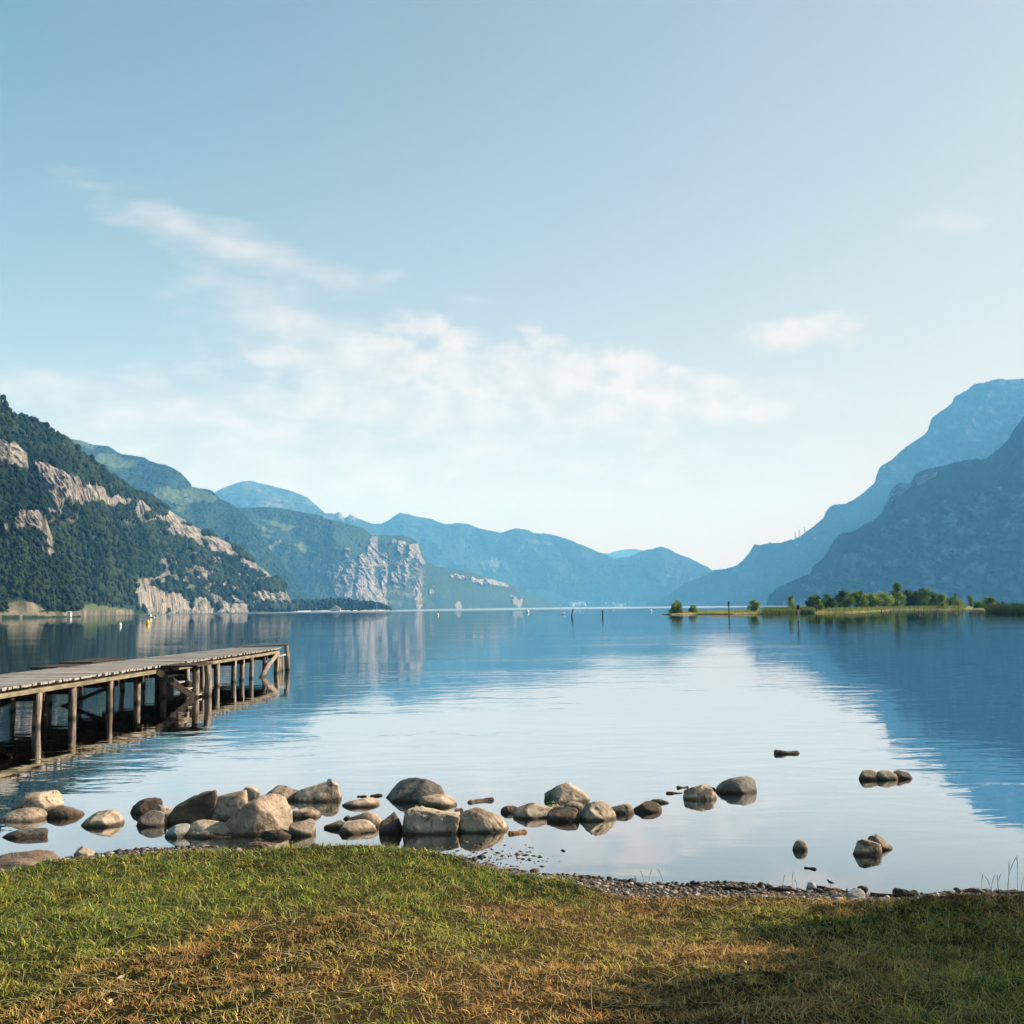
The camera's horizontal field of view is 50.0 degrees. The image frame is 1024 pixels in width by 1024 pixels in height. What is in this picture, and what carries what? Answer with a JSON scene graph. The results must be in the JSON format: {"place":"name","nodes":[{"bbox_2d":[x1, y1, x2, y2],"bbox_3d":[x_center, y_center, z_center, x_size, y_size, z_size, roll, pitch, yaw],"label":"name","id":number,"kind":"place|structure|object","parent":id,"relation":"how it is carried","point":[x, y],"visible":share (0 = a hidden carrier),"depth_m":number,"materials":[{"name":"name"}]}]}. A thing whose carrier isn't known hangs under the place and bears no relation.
{"place":"outdoors","nodes":[
{"label":"outdoors","id":0,"kind":"place"},
{"bbox_2d":[0,425,80,617],"bbox_3d":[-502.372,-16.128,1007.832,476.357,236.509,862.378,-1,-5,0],"label":"hill","id":1,"kind":"structure","parent":0,"point":[11,453],"depth_m":660.56,"materials":[{"name":"stone"}]},
{"bbox_2d":[0,394,84,612],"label":"forest","id":2,"kind":"object","parent":1,"relation":"on","point":[54,582],"visible":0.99,"depth_m":656.38,"materials":[{"name":"plant"}]},
{"bbox_2d":[14,434,292,615],"bbox_3d":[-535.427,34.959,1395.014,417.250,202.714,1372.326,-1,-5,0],"label":"hill","id":3,"kind":"structure","parent":0,"point":[64,487],"depth_m":1321.40,"materials":[{"name":"stone"}]},
{"bbox_2d":[9,412,295,612],"bbox_3d":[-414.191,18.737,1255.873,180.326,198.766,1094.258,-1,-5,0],"label":"forest","id":4,"kind":"object","parent":3,"relation":"on","point":[139,541],"visible":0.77,"depth_m":1148.53,"materials":[{"name":"plant"}]},
{"bbox_2d":[71,439,310,610],"bbox_3d":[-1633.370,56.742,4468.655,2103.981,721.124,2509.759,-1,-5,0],"label":"hill","id":5,"kind":"structure","parent":0,"point":[204,509],"depth_m":3687.26,"materials":[{"name":"plant"}]},
{"bbox_2d":[215,481,380,535],"bbox_3d":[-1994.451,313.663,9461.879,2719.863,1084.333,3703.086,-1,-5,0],"label":"hill","id":6,"kind":"structure","parent":0,"point":[247,494],"depth_m":8739.42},
{"bbox_2d":[293,609,395,611],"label":"ground","id":7,"kind":"structure","parent":0,"point":[341,610],"depth_m":1953.31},
{"bbox_2d":[330,606,340,610],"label":"boathouse","id":8,"kind":"object","parent":7,"relation":"on","point":[335,608],"visible":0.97,"depth_m":1917.82,"materials":[{"name":"white paint"}]},
{"bbox_2d":[291,597,391,610],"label":"forest","id":9,"kind":"object","parent":7,"relation":"on","point":[309,604],"visible":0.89,"depth_m":1979.88,"materials":[{"name":"plant"}]},
{"bbox_2d":[237,507,570,609],"bbox_3d":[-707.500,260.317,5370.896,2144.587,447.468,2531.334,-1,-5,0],"label":"hill","id":10,"kind":"structure","parent":0,"point":[319,557],"depth_m":4540.75,"materials":[{"name":"stone"}]},
{"bbox_2d":[0,602,1023,894],"bbox_3d":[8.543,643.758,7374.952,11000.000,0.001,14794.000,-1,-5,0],"label":"water","id":11,"kind":"structure","parent":0,"point":[634,706],"depth_m":19.29,"materials":[{"name":"liquid"}]},
{"bbox_2d":[0,807,46,821],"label":"rock","id":12,"kind":"object","parent":11,"relation":"in","point":[32,814],"visible":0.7,"depth_m":11.76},
{"bbox_2d":[2,828,48,838],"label":"rock","id":13,"kind":"object","parent":11,"relation":"in","point":[30,833],"visible":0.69,"depth_m":10.86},
{"bbox_2d":[0,850,58,861],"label":"rock","id":14,"kind":"object","parent":11,"relation":"on","point":[38,855],"visible":0.53,"depth_m":9.80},
{"bbox_2d":[11,790,63,810],"bbox_3d":[-5.418,3.324,12.482,0.596,0.267,0.457,-1,-5,0],"label":"rock","id":15,"kind":"object","parent":11,"relation":"in","point":[48,800],"visible":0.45,"depth_m":12.38,"materials":[{"name":"stone"}]},
{"bbox_2d":[46,806,84,817],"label":"rock","id":16,"kind":"object","parent":11,"relation":"in","point":[63,812],"visible":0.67,"depth_m":11.90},
{"bbox_2d":[81,810,124,827],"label":"rock","id":17,"kind":"object","parent":11,"relation":"in","point":[108,818],"visible":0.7,"depth_m":11.41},
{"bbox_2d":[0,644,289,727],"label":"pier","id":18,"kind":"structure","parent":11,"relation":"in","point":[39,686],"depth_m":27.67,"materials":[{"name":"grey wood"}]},
{"bbox_2d":[130,797,162,813],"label":"rock","id":19,"kind":"object","parent":11,"relation":"in","point":[144,806],"visible":0.51,"depth_m":12.11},
{"bbox_2d":[142,614,155,617],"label":"motorboat","id":20,"kind":"object","parent":11,"relation":"on","point":[149,616],"visible":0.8,"depth_m":447.26,"materials":[{"name":"white paint"}]},
{"bbox_2d":[136,810,167,826],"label":"rock","id":21,"kind":"object","parent":11,"relation":"in","point":[153,818],"visible":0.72,"depth_m":11.37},
{"bbox_2d":[156,805,172,816],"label":"rock","id":22,"kind":"object","parent":11,"relation":"in","point":[166,810],"visible":0.33,"depth_m":11.91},
{"bbox_2d":[167,790,217,824],"bbox_3d":[-3.368,3.181,11.549,0.556,0.502,0.314,-1,-5,0],"label":"rock","id":23,"kind":"object","parent":11,"relation":"in","point":[200,806],"visible":0.61,"depth_m":11.47,"materials":[{"name":"stone"}]},
{"bbox_2d":[244,786,260,801],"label":"rock","id":24,"kind":"object","parent":11,"relation":"in","point":[253,793],"visible":0.24,"depth_m":12.44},
{"bbox_2d":[265,785,298,800],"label":"rock","id":25,"kind":"object","parent":11,"relation":"in","point":[288,793],"visible":0.44,"depth_m":12.79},
{"bbox_2d":[292,807,321,817],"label":"rock","id":26,"kind":"object","parent":11,"relation":"in","point":[308,812],"visible":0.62,"depth_m":11.70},
{"bbox_2d":[294,780,341,801],"bbox_3d":[-2.253,3.304,12.837,0.579,0.322,0.450,-1,-5,0],"label":"rock","id":27,"kind":"object","parent":11,"relation":"in","point":[322,792],"visible":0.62,"depth_m":12.71,"materials":[{"name":"stone"}]},
{"bbox_2d":[327,779,333,786],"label":"pebble","id":28,"kind":"object","parent":27,"relation":"on","point":[330,782],"visible":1,"depth_m":11.40,"materials":[{"name":"white stone"}]},
{"bbox_2d":[324,820,343,829],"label":"rock","id":29,"kind":"object","parent":11,"relation":"in","point":[336,825],"visible":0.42,"depth_m":11.06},
{"bbox_2d":[338,819,375,834],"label":"rock","id":30,"kind":"object","parent":11,"relation":"in","point":[359,826],"visible":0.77,"depth_m":10.88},
{"bbox_2d":[342,797,379,807],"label":"rock","id":31,"kind":"object","parent":11,"relation":"in","point":[366,802],"visible":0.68,"depth_m":12.30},
{"bbox_2d":[348,812,381,826],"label":"rock","id":32,"kind":"object","parent":11,"relation":"in","point":[375,819],"visible":0.32,"depth_m":11.17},
{"bbox_2d":[379,812,401,833],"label":"rock","id":33,"kind":"object","parent":11,"relation":"in","point":[391,824],"visible":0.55,"depth_m":10.84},
{"bbox_2d":[386,777,443,802],"bbox_3d":[-1.141,3.281,12.797,0.718,0.348,0.540,-1,-5,0],"label":"rock","id":34,"kind":"object","parent":11,"relation":"in","point":[411,790],"visible":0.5,"depth_m":12.66,"materials":[{"name":"stone"}]},
{"bbox_2d":[402,806,459,834],"bbox_3d":[-0.807,3.107,10.881,0.589,0.390,0.341,-1,-5,0],"label":"rock","id":35,"kind":"object","parent":11,"relation":"in","point":[420,820],"visible":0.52,"depth_m":10.79,"materials":[{"name":"stone"}]},
{"bbox_2d":[419,793,456,807],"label":"rock","id":36,"kind":"object","parent":11,"relation":"in","point":[444,800],"visible":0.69,"depth_m":12.25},
{"bbox_2d":[454,808,463,813],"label":"rock","id":37,"kind":"object","parent":11,"relation":"in","point":[460,810],"visible":0.36,"depth_m":11.69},
{"bbox_2d":[467,797,493,802],"bbox_3d":[-0.360,3.310,12.541,0.336,0.079,0.080,2,-6,-31],"label":"driftwood","id":38,"kind":"object","parent":11,"relation":"on","point":[481,800],"visible":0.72,"depth_m":12.53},
{"bbox_2d":[459,807,508,832],"bbox_3d":[-0.295,3.115,10.969,0.526,0.320,0.404,-1,-5,0],"label":"rock","id":39,"kind":"object","parent":11,"relation":"in","point":[476,820],"visible":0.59,"depth_m":10.83,"materials":[{"name":"stone"}]},
{"bbox_2d":[501,805,516,812],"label":"rock","id":40,"kind":"object","parent":11,"relation":"in","point":[508,809],"visible":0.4,"depth_m":11.82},
{"bbox_2d":[508,829,526,834],"bbox_3d":[0.055,3.146,10.741,0.208,0.071,0.070,2,-6,-26],"label":"driftwood","id":41,"kind":"object","parent":11,"relation":"on","point":[517,832],"visible":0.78,"depth_m":10.72,"materials":[{"name":"orange wood"}]},
{"bbox_2d":[513,802,552,818],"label":"rock","id":42,"kind":"object","parent":11,"relation":"in","point":[533,810],"visible":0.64,"depth_m":11.53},
{"bbox_2d":[547,806,579,821],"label":"rock","id":43,"kind":"object","parent":11,"relation":"in","point":[563,814],"visible":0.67,"depth_m":11.34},
{"bbox_2d":[544,782,589,803],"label":"rock","id":44,"kind":"object","parent":11,"relation":"in","point":[565,792],"visible":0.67,"depth_m":12.44,"materials":[{"name":"stone"}]},
{"bbox_2d":[564,801,582,809],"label":"rock","id":45,"kind":"object","parent":11,"relation":"in","point":[576,805],"visible":0.52,"depth_m":11.95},
{"bbox_2d":[579,801,615,820],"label":"rock","id":46,"kind":"object","parent":11,"relation":"in","point":[598,811],"visible":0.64,"depth_m":11.37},
{"bbox_2d":[611,803,633,814],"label":"rock","id":47,"kind":"object","parent":11,"relation":"in","point":[624,809],"visible":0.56,"depth_m":11.68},
{"bbox_2d":[634,801,661,812],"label":"rock","id":48,"kind":"object","parent":11,"relation":"in","point":[649,807],"visible":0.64,"depth_m":11.77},
{"bbox_2d":[651,799,668,802],"bbox_3d":[1.657,3.254,12.300,0.215,0.077,0.081,-2,-5,11],"label":"driftwood","id":49,"kind":"object","parent":11,"relation":"on","point":[658,800],"visible":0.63,"depth_m":12.28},
{"bbox_2d":[683,784,716,799],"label":"rock","id":50,"kind":"object","parent":11,"relation":"in","point":[703,792],"visible":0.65,"depth_m":12.47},
{"bbox_2d":[716,776,756,793],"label":"rock","id":51,"kind":"object","parent":11,"relation":"in","point":[741,785],"visible":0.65,"depth_m":12.89,"materials":[{"name":"stone"}]},
{"bbox_2d":[774,749,799,753],"bbox_3d":[4.054,3.563,16.189,0.376,0.123,0.126,-1,-5,0],"label":"driftwood","id":52,"kind":"object","parent":11,"relation":"on","point":[785,752],"visible":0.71,"depth_m":16.16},
{"bbox_2d":[792,840,807,850],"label":"rock","id":53,"kind":"object","parent":11,"relation":"in","point":[799,845],"visible":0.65,"depth_m":9.84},
{"bbox_2d":[824,887,845,892],"bbox_3d":[2.464,2.885,8.352,0.048,0.048,0.198,4,-7,-41],"label":"driftwood","id":54,"kind":"object","parent":11,"relation":"on","point":[836,889],"visible":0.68,"depth_m":8.35,"materials":[{"name":"orange wood"}]},
{"bbox_2d":[853,839,881,855],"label":"rock","id":55,"kind":"object","parent":11,"relation":"in","point":[864,847],"visible":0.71,"depth_m":9.62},
{"bbox_2d":[859,770,877,779],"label":"rock","id":56,"kind":"object","parent":11,"relation":"in","point":[868,775],"visible":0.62,"depth_m":13.71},
{"bbox_2d":[867,834,892,849],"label":"rock","id":57,"kind":"object","parent":11,"relation":"in","point":[884,843],"visible":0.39,"depth_m":9.86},
{"bbox_2d":[876,770,897,779],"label":"rock","id":58,"kind":"object","parent":11,"relation":"in","point":[885,775],"visible":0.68,"depth_m":13.69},
{"bbox_2d":[893,770,912,778],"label":"rock","id":59,"kind":"object","parent":11,"relation":"in","point":[900,774],"visible":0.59,"depth_m":13.75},
{"bbox_2d":[0,841,1023,1023],"bbox_3d":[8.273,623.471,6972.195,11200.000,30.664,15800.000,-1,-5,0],"label":"ground","id":60,"kind":"structure","parent":0,"point":[343,984],"depth_m":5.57,"materials":[{"name":"plant"}]},
{"bbox_2d":[0,858,38,868],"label":"rock","id":61,"kind":"object","parent":60,"relation":"on","point":[10,862],"visible":0.52,"depth_m":9.39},
{"bbox_2d":[74,846,94,856],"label":"rock","id":62,"kind":"object","parent":60,"relation":"on","point":[83,851],"visible":0.59,"depth_m":9.87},
{"bbox_2d":[164,823,189,837],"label":"rock","id":63,"kind":"object","parent":60,"relation":"on","point":[178,830],"visible":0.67,"depth_m":10.79,"materials":[{"name":"white stone"}]},
{"bbox_2d":[185,819,237,837],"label":"rock","id":64,"kind":"object","parent":60,"relation":"on","point":[204,828],"visible":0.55,"depth_m":10.79,"materials":[{"name":"stone"}]},
{"bbox_2d":[211,790,247,821],"bbox_3d":[-3.068,3.187,11.666,0.737,0.475,0.417,-1,-5,0],"label":"rock","id":65,"kind":"object","parent":60,"relation":"on","point":[228,806],"visible":0.3,"depth_m":11.52,"materials":[{"name":"stone"}]},
{"bbox_2d":[244,841,271,850],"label":"rock","id":66,"kind":"object","parent":60,"relation":"on","point":[255,844],"visible":0.48,"depth_m":10.02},
{"bbox_2d":[225,793,292,835],"bbox_3d":[-2.585,3.115,10.996,0.756,0.536,0.416,-1,-5,0],"label":"rock","id":67,"kind":"object","parent":60,"relation":"on","point":[261,814],"visible":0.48,"depth_m":10.88,"materials":[{"name":"stone"}]},
{"bbox_2d":[259,829,290,838],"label":"rock","id":68,"kind":"object","parent":60,"relation":"on","point":[274,834],"visible":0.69,"depth_m":10.69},
{"bbox_2d":[289,819,315,835],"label":"rock","id":69,"kind":"object","parent":60,"relation":"on","point":[307,827],"visible":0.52,"depth_m":10.79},
{"bbox_2d":[685,885,747,890],"bbox_3d":[1.579,2.910,8.497,0.489,0.048,0.037,-3,-5,24],"label":"driftwood","id":70,"kind":"object","parent":60,"relation":"on","point":[728,888],"visible":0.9,"depth_m":8.45,"materials":[{"name":"brown wood"}]},
{"bbox_2d":[767,887,794,891],"bbox_3d":[2.057,2.893,8.394,0.208,0.050,0.045,-3,-5,23],"label":"driftwood","id":71,"kind":"object","parent":60,"relation":"on","point":[779,889],"visible":0.91,"depth_m":8.38,"materials":[{"name":"brown wood"}]},
{"bbox_2d":[806,882,816,889],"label":"rock","id":72,"kind":"object","parent":60,"relation":"on","point":[811,885],"visible":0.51,"depth_m":8.43,"materials":[{"name":"white stone"}]},
{"bbox_2d":[847,888,864,897],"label":"rock","id":73,"kind":"object","parent":60,"relation":"on","point":[854,892],"visible":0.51,"depth_m":8.04,"materials":[{"name":"white stone"}]},
{"bbox_2d":[857,885,867,890],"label":"rock","id":74,"kind":"object","parent":60,"relation":"on","point":[864,888],"visible":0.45,"depth_m":8.44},
{"bbox_2d":[870,893,915,896],"bbox_3d":[2.827,2.845,8.153,0.324,0.058,0.036,-3,-5,25],"label":"twig","id":75,"kind":"object","parent":60,"relation":"on","point":[892,895],"visible":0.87,"depth_m":8.14,"materials":[{"name":"brown wood"}]},
{"bbox_2d":[892,888,918,895],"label":"rock","id":76,"kind":"object","parent":60,"relation":"on","point":[897,891],"visible":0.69,"depth_m":8.15,"materials":[{"name":"grey stone"}]},
{"bbox_2d":[957,888,976,891],"bbox_3d":[3.408,2.841,8.228,0.144,0.051,0.045,-1,-5,0],"label":"driftwood","id":77,"kind":"object","parent":60,"relation":"on","point":[967,890],"visible":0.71,"depth_m":8.22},
{"bbox_2d":[1000,891,1020,893],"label":"driftwood","id":78,"kind":"object","parent":60,"relation":"on","point":[1010,892],"visible":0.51,"depth_m":8.16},
{"bbox_2d":[0,841,1023,900],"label":"gravel","id":79,"kind":"structure","parent":0,"point":[674,890],"depth_m":8.51,"materials":[{"name":"gravel"}]},
{"bbox_2d":[829,890,837,895],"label":"rock","id":80,"kind":"object","parent":79,"relation":"on","point":[832,892],"visible":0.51,"depth_m":8.21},
{"bbox_2d":[0,0,1023,569],"label":"sky","id":81,"kind":"structure","parent":0,"point":[683,277],"materials":[{"name":"blue"}]},
{"bbox_2d":[345,513,712,606],"bbox_3d":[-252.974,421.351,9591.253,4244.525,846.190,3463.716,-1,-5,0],"label":"hill","id":82,"kind":"structure","parent":0,"point":[556,569],"depth_m":8598.31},
{"bbox_2d":[603,549,642,558],"bbox_3d":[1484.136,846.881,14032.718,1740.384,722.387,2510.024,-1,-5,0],"label":"hill","id":83,"kind":"structure","parent":0,"point":[622,553],"depth_m":13672.82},
{"bbox_2d":[662,606,1006,614],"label":"ground","id":84,"kind":"structure","parent":0,"point":[971,608],"depth_m":260.44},
{"bbox_2d":[668,600,682,612],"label":"tree","id":85,"kind":"object","parent":84,"relation":"on","point":[676,606],"visible":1,"depth_m":262.31,"materials":[{"name":"green plant"}]},
{"bbox_2d":[688,604,698,612],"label":"bush","id":86,"kind":"object","parent":84,"relation":"on","point":[693,608],"visible":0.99,"depth_m":269.02,"materials":[{"name":"green plant"}]},
{"bbox_2d":[747,599,761,611],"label":"tree","id":87,"kind":"object","parent":84,"relation":"on","point":[754,606],"visible":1,"depth_m":252.32,"materials":[{"name":"green plant"}]},
{"bbox_2d":[762,605,815,613],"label":"reeds","id":88,"kind":"object","parent":84,"relation":"on","point":[785,610],"visible":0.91,"depth_m":248.49,"materials":[{"name":"green plant"}]},
{"bbox_2d":[788,596,796,607],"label":"tree","id":89,"kind":"object","parent":84,"relation":"on","point":[790,600],"visible":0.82,"depth_m":258.39,"materials":[{"name":"green plant"}]},
{"bbox_2d":[805,594,820,607],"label":"tree","id":90,"kind":"object","parent":84,"relation":"on","point":[813,598],"visible":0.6,"depth_m":289.02,"materials":[{"name":"green plant"}]},
{"bbox_2d":[813,599,824,609],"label":"tree","id":91,"kind":"object","parent":84,"relation":"on","point":[820,605],"visible":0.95,"depth_m":257.48,"materials":[{"name":"green plant"}]},
{"bbox_2d":[820,593,837,608],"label":"tree","id":92,"kind":"object","parent":84,"relation":"on","point":[828,601],"visible":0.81,"depth_m":291.20,"materials":[{"name":"green plant"}]},
{"bbox_2d":[833,590,855,607],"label":"tree","id":93,"kind":"object","parent":84,"relation":"on","point":[841,599],"visible":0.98,"depth_m":287.34,"materials":[{"name":"green plant"}]},
{"bbox_2d":[848,590,868,607],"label":"tree","id":94,"kind":"object","parent":84,"relation":"on","point":[858,597],"visible":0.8,"depth_m":294.04,"materials":[{"name":"green plant"}]},
{"bbox_2d":[863,593,885,606],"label":"tree","id":95,"kind":"object","parent":84,"relation":"on","point":[874,600],"visible":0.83,"depth_m":306.37,"materials":[{"name":"green plant"}]},
{"bbox_2d":[875,591,894,606],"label":"tree","id":96,"kind":"object","parent":84,"relation":"on","point":[889,600],"visible":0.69,"depth_m":325.95,"materials":[{"name":"green plant"}]},
{"bbox_2d":[826,605,965,612],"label":"grass","id":97,"kind":"structure","parent":84,"relation":"on","point":[957,607],"depth_m":297.74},
{"bbox_2d":[887,582,906,606],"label":"tree","id":98,"kind":"object","parent":84,"relation":"on","point":[897,593],"visible":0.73,"depth_m":335.61,"materials":[{"name":"green plant"}]},
{"bbox_2d":[902,590,912,606],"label":"tree","id":99,"kind":"object","parent":84,"relation":"on","point":[906,593],"visible":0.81,"depth_m":342.75,"materials":[{"name":"green plant"}]},
{"bbox_2d":[908,591,921,606],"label":"tree","id":100,"kind":"object","parent":84,"relation":"on","point":[913,603],"visible":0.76,"depth_m":341.99,"materials":[{"name":"green plant"}]},
{"bbox_2d":[909,588,934,605],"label":"tree","id":101,"kind":"object","parent":84,"relation":"on","point":[924,594],"visible":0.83,"depth_m":339.59,"materials":[{"name":"green plant"}]},
{"bbox_2d":[928,593,937,605],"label":"tree","id":102,"kind":"object","parent":84,"relation":"on","point":[934,595],"visible":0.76,"depth_m":333.61,"materials":[{"name":"green plant"}]},
{"bbox_2d":[933,593,948,605],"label":"tree","id":103,"kind":"object","parent":84,"relation":"on","point":[941,598],"visible":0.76,"depth_m":330.22,"materials":[{"name":"green plant"}]},
{"bbox_2d":[946,597,953,605],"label":"tree","id":104,"kind":"object","parent":84,"relation":"on","point":[950,599],"visible":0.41,"depth_m":333.23,"materials":[{"name":"green plant"}]},
{"bbox_2d":[951,599,966,606],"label":"bush","id":105,"kind":"object","parent":84,"relation":"on","point":[956,602],"visible":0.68,"depth_m":320.56,"materials":[{"name":"green plant"}]},
{"bbox_2d":[968,595,973,607],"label":"tree","id":106,"kind":"object","parent":84,"relation":"on","point":[970,602],"visible":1,"depth_m":315.12,"materials":[{"name":"green plant"}]},
{"bbox_2d":[973,601,983,607],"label":"bush","id":107,"kind":"object","parent":84,"relation":"on","point":[977,604],"visible":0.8,"depth_m":287.13,"materials":[{"name":"green plant"}]},
{"bbox_2d":[980,596,997,607],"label":"bush","id":108,"kind":"object","parent":84,"relation":"on","point":[988,600],"visible":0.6,"depth_m":260.84,"materials":[{"name":"green plant"}]},
{"bbox_2d":[983,602,1023,612],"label":"reeds","id":109,"kind":"object","parent":84,"relation":"on","point":[997,607],"visible":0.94,"depth_m":202.98,"materials":[{"name":"green plant"}]},
{"bbox_2d":[647,378,1023,605],"bbox_3d":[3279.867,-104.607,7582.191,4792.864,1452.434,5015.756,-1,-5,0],"label":"hill","id":110,"kind":"structure","parent":0,"point":[981,421],"depth_m":6681.72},
{"bbox_2d":[767,416,1023,604],"bbox_3d":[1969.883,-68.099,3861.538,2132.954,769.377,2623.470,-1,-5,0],"label":"hill","id":111,"kind":"structure","parent":0,"point":[950,530],"depth_m":3351.56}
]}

